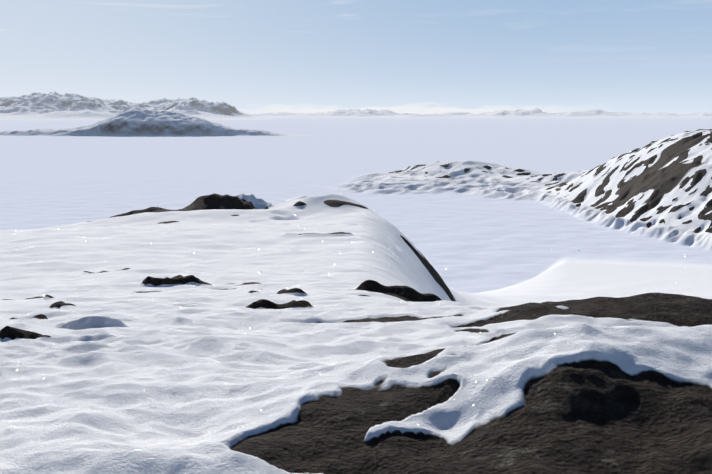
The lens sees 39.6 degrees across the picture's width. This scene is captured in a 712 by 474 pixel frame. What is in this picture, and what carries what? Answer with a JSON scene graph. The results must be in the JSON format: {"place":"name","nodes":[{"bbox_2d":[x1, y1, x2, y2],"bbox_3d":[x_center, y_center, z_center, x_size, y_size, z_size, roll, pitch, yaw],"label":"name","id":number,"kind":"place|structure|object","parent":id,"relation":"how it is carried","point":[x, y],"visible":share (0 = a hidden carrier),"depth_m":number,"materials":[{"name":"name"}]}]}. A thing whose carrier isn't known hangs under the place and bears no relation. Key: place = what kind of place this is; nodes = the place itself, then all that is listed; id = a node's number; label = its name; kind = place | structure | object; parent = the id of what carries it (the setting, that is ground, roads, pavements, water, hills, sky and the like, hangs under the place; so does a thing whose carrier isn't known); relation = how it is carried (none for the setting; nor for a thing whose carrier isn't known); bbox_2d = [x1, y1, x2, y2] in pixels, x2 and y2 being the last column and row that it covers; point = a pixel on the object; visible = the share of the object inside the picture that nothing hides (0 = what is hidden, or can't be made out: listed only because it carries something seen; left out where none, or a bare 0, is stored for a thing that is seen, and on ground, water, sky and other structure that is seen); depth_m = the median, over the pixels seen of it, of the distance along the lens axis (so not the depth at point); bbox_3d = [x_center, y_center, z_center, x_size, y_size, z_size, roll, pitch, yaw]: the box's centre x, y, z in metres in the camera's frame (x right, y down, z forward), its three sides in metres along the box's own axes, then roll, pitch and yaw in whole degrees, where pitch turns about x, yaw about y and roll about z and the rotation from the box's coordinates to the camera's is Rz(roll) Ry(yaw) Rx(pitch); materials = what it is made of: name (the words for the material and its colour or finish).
{"place":"outdoors","nodes":[
{"label":"outdoors","id":0,"kind":"place"},
{"bbox_2d":[0,91,269,119],"bbox_3d":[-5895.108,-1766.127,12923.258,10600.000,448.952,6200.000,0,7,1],"label":"hills","id":1,"kind":"structure","parent":0,"point":[54,105],"depth_m":11900.99,"materials":[{"name":"white snow"}]},
{"bbox_2d":[0,106,309,136],"bbox_3d":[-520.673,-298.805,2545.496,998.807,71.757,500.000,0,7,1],"label":"island","id":2,"kind":"structure","parent":0,"point":[134,121],"depth_m":2383.62,"materials":[{"name":"white snow"}]},
{"bbox_2d":[0,118,711,473],"bbox_3d":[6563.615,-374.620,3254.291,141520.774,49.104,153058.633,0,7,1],"label":"snowy ground","id":3,"kind":"structure","parent":0,"point":[516,242],"depth_m":20.01,"materials":[{"name":"snow"},{"name":"ice"},{"name":"white snow"}]},
{"bbox_2d":[2,199,685,471],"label":"snow glints","id":4,"kind":"object","parent":3,"relation":"on","point":[251,327],"visible":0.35,"depth_m":11.75,"materials":[{"name":"white snow"}]},
{"bbox_2d":[0,0,711,113],"label":"sky","id":5,"kind":"structure","parent":0,"point":[251,56],"materials":[{"name":"blue"}]},
{"bbox_2d":[249,108,711,117],"bbox_3d":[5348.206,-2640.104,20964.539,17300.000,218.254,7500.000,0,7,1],"label":"mountains","id":6,"kind":"structure","parent":0,"point":[516,113],"depth_m":20640.80,"materials":[{"name":"white snow"}]}
]}

